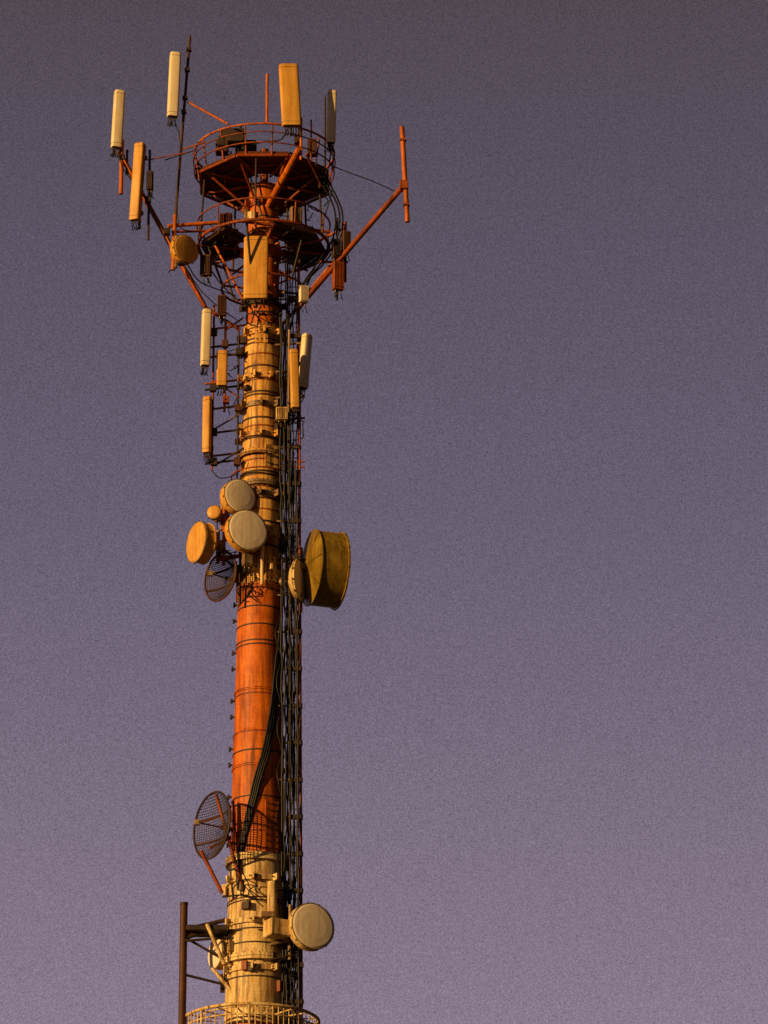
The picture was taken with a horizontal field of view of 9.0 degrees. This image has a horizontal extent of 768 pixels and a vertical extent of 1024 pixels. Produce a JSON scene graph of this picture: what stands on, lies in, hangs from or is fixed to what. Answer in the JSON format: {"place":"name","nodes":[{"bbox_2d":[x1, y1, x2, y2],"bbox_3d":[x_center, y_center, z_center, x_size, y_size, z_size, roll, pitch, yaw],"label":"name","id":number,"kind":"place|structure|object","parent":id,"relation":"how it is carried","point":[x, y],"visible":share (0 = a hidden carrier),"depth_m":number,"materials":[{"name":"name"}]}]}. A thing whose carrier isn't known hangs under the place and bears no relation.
{"place":"outdoors","nodes":[
{"label":"outdoors","id":0,"kind":"place"},
{"bbox_2d":[0,0,767,1023],"label":"sky","id":1,"kind":"structure","parent":0,"point":[534,407],"materials":[{"name":"purple"}]},
{"label":"ground","id":2,"kind":"structure","parent":0,"visible":0},
{"bbox_2d":[117,35,409,1023],"bbox_3d":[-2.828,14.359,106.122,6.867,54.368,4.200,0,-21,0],"label":"communications tower","id":3,"kind":"structure","parent":2,"relation":"on","point":[261,975],"depth_m":110.85,"materials":[{"name":"orange metal"}]},
{"bbox_2d":[110,89,124,157],"bbox_3d":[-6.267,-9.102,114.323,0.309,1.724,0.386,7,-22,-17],"label":"panel antenna","id":4,"kind":"object","parent":3,"relation":"attached to","point":[117,120],"visible":1,"depth_m":114.17,"materials":[{"name":"plastic"}]},
{"bbox_2d":[129,142,146,230],"bbox_3d":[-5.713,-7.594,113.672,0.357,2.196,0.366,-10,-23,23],"label":"panel antenna","id":5,"kind":"object","parent":3,"relation":"attached to","point":[137,185],"visible":1,"depth_m":113.53,"materials":[{"name":"plastic"}]},
{"bbox_2d":[146,171,153,199],"bbox_3d":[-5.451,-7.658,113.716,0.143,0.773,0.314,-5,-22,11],"label":"remote radio unit","id":6,"kind":"object","parent":3,"relation":"attached to","point":[149,180],"visible":1,"depth_m":113.61,"materials":[{"name":"metal"}]},
{"bbox_2d":[167,51,180,126],"bbox_3d":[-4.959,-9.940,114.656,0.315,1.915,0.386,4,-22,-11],"label":"panel antenna","id":7,"kind":"object","parent":3,"relation":"attached to","point":[173,85],"visible":1,"depth_m":114.49,"materials":[{"name":"plastic"}]},
{"bbox_2d":[168,234,197,272],"bbox_3d":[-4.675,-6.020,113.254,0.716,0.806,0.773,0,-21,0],"label":"microwave dish antenna","id":8,"kind":"object","parent":3,"relation":"attached to","point":[183,248],"visible":1,"depth_m":113.04,"materials":[{"name":"plastic"}]},
{"bbox_2d":[200,308,211,375],"bbox_3d":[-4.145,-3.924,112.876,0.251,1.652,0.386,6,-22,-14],"label":"panel antenna","id":9,"kind":"object","parent":3,"relation":"attached to","point":[206,322],"visible":1,"depth_m":112.71,"materials":[{"name":"plastic"}]},
{"bbox_2d":[200,254,211,285],"bbox_3d":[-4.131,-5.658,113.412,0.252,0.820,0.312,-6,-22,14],"label":"remote radio unit","id":10,"kind":"object","parent":3,"relation":"attached to","point":[205,265],"visible":1,"depth_m":113.30,"materials":[{"name":"metal"}]},
{"bbox_2d":[186,520,228,564],"bbox_3d":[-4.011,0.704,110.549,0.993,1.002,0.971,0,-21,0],"label":"microwave dish antenna","id":11,"kind":"object","parent":3,"relation":"attached to","point":[204,543],"visible":1,"depth_m":110.34,"materials":[{"name":"plastic"}]},
{"bbox_2d":[202,396,213,462],"bbox_3d":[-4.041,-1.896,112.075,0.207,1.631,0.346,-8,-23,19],"label":"panel antenna","id":12,"kind":"object","parent":3,"relation":"attached to","point":[207,446],"visible":1,"depth_m":111.95,"materials":[{"name":"plastic"}]},
{"bbox_2d":[193,791,235,859],"bbox_3d":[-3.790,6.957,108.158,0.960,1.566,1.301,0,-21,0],"label":"grid dish antenna","id":13,"kind":"object","parent":3,"relation":"attached to","point":[225,823],"visible":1,"depth_m":108.33,"materials":[{"name":"metal"}]},
{"bbox_2d":[207,501,222,530],"bbox_3d":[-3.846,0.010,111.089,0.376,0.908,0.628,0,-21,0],"label":"microwave dish antenna","id":14,"kind":"object","parent":3,"relation":"attached to","point":[214,513],"visible":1,"depth_m":110.80,"materials":[{"name":"plastic"}]},
{"bbox_2d":[208,936,228,969],"bbox_3d":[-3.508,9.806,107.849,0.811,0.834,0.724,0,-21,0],"label":"microwave dish antenna","id":15,"kind":"object","parent":3,"relation":"attached to","point":[214,962],"visible":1,"depth_m":107.68,"materials":[{"name":"white paint"}]},
{"bbox_2d":[204,551,238,602],"bbox_3d":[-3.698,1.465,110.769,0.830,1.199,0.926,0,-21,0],"label":"grid dish antenna","id":16,"kind":"object","parent":3,"relation":"attached to","point":[232,580],"visible":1,"depth_m":110.86,"materials":[{"name":"metal"}]},
{"bbox_2d":[216,350,227,395],"bbox_3d":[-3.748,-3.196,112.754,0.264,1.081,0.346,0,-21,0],"label":"panel antenna","id":17,"kind":"object","parent":3,"relation":"attached to","point":[221,371],"visible":1,"depth_m":112.61,"materials":[{"name":"plastic"}]},
{"bbox_2d":[217,295,226,325],"bbox_3d":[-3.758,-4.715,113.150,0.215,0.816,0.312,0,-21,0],"label":"remote radio unit","id":18,"kind":"object","parent":3,"relation":"attached to","point":[221,306],"visible":1,"depth_m":113.03,"materials":[{"name":"metal"}]},
{"bbox_2d":[220,212,232,241],"bbox_3d":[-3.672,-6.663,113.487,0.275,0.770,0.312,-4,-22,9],"label":"remote radio unit","id":19,"kind":"object","parent":3,"relation":"attached to","point":[225,217],"visible":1,"depth_m":113.40,"materials":[{"name":"metal"}]},
{"bbox_2d":[220,478,255,520],"bbox_3d":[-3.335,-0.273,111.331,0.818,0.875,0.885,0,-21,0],"label":"microwave dish antenna","id":20,"kind":"object","parent":3,"relation":"attached to","point":[236,494],"visible":1,"depth_m":111.07,"materials":[{"name":"plastic"}]},
{"bbox_2d":[224,509,267,554],"bbox_3d":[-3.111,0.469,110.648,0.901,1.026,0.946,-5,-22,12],"label":"microwave dish antenna","id":21,"kind":"object","parent":3,"relation":"attached to","point":[245,530],"visible":1,"depth_m":110.44,"materials":[{"name":"plastic"}]},
{"bbox_2d":[242,552,251,575],"bbox_3d":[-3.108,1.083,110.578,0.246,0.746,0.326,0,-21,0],"label":"remote radio unit","id":22,"kind":"object","parent":3,"relation":"attached to","point":[247,559],"visible":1,"depth_m":110.47,"materials":[{"name":"metal"}]},
{"bbox_2d":[243,236,268,308],"bbox_3d":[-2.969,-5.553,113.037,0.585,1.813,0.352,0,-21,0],"label":"panel antenna","id":23,"kind":"object","parent":3,"relation":"attached to","point":[255,285],"visible":1,"depth_m":112.88,"materials":[{"name":"plastic"}]},
{"bbox_2d":[276,407,287,429],"bbox_3d":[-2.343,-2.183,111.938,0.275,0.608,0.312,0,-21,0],"label":"remote radio unit","id":24,"kind":"object","parent":3,"relation":"attached to","point":[281,413],"visible":1,"depth_m":111.83,"materials":[{"name":"white paint"}]},
{"bbox_2d":[278,63,301,135],"bbox_3d":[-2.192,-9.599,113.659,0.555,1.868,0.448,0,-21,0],"label":"panel antenna","id":25,"kind":"object","parent":3,"relation":"attached to","point":[290,96],"visible":1,"depth_m":113.50,"materials":[{"name":"plastic"}]},
{"bbox_2d":[278,559,304,603],"bbox_3d":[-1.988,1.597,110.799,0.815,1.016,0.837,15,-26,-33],"label":"microwave dish antenna","id":26,"kind":"object","parent":3,"relation":"attached to","point":[296,580],"visible":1,"depth_m":110.48,"materials":[{"name":"white paint"}]},
{"bbox_2d":[289,349,299,417],"bbox_3d":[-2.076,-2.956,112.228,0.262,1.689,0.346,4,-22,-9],"label":"panel antenna","id":27,"kind":"object","parent":3,"relation":"attached to","point":[294,380],"visible":1,"depth_m":112.08,"materials":[{"name":"plastic"}]},
{"bbox_2d":[289,206,302,225],"bbox_3d":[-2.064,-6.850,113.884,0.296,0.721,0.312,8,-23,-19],"label":"remote radio unit","id":28,"kind":"object","parent":3,"relation":"attached to","point":[299,214],"visible":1,"depth_m":113.79,"materials":[{"name":"metal"}]},
{"bbox_2d":[298,284,308,312],"bbox_3d":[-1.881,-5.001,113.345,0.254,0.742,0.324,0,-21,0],"label":"remote radio unit","id":29,"kind":"object","parent":3,"relation":"attached to","point":[303,290],"visible":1,"depth_m":113.25,"materials":[{"name":"metal"}]},
{"bbox_2d":[299,333,311,398],"bbox_3d":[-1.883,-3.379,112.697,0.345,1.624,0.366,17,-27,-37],"label":"panel antenna","id":30,"kind":"object","parent":3,"relation":"attached to","point":[305,353],"visible":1,"depth_m":112.58,"materials":[{"name":"plastic"}]},
{"bbox_2d":[288,902,333,953],"bbox_3d":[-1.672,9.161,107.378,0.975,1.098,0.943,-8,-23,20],"label":"microwave dish antenna","id":31,"kind":"object","parent":3,"relation":"attached to","point":[311,927],"visible":1,"depth_m":107.22,"materials":[{"name":"white paint"}]},
{"bbox_2d":[300,529,350,610],"bbox_3d":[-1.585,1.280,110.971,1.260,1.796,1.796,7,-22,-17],"label":"microwave dish antenna","id":32,"kind":"object","parent":3,"relation":"attached to","point":[326,567],"visible":0.98,"depth_m":110.41,"materials":[{"name":"metal"}]},
{"bbox_2d":[326,90,336,152],"bbox_3d":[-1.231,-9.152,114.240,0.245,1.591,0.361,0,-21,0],"label":"panel antenna","id":33,"kind":"object","parent":3,"relation":"attached to","point":[331,118],"visible":1,"depth_m":114.09,"materials":[{"name":"plastic"}]},
{"bbox_2d":[331,238,340,261],"bbox_3d":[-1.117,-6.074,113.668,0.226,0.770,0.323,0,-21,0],"label":"remote radio unit","id":34,"kind":"object","parent":3,"relation":"attached to","point":[335,248],"visible":1,"depth_m":113.57,"materials":[{"name":"metal"}]},
{"bbox_2d":[332,260,343,299],"bbox_3d":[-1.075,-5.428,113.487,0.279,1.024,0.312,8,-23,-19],"label":"remote radio unit","id":35,"kind":"object","parent":3,"relation":"attached to","point":[338,277],"visible":1,"depth_m":113.36,"materials":[{"name":"metal"}]},
{"bbox_2d":[341,230,350,261],"bbox_3d":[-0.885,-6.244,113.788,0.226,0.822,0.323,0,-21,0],"label":"remote radio unit","id":36,"kind":"object","parent":3,"relation":"attached to","point":[345,239],"visible":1,"depth_m":113.70,"materials":[{"name":"metal"}]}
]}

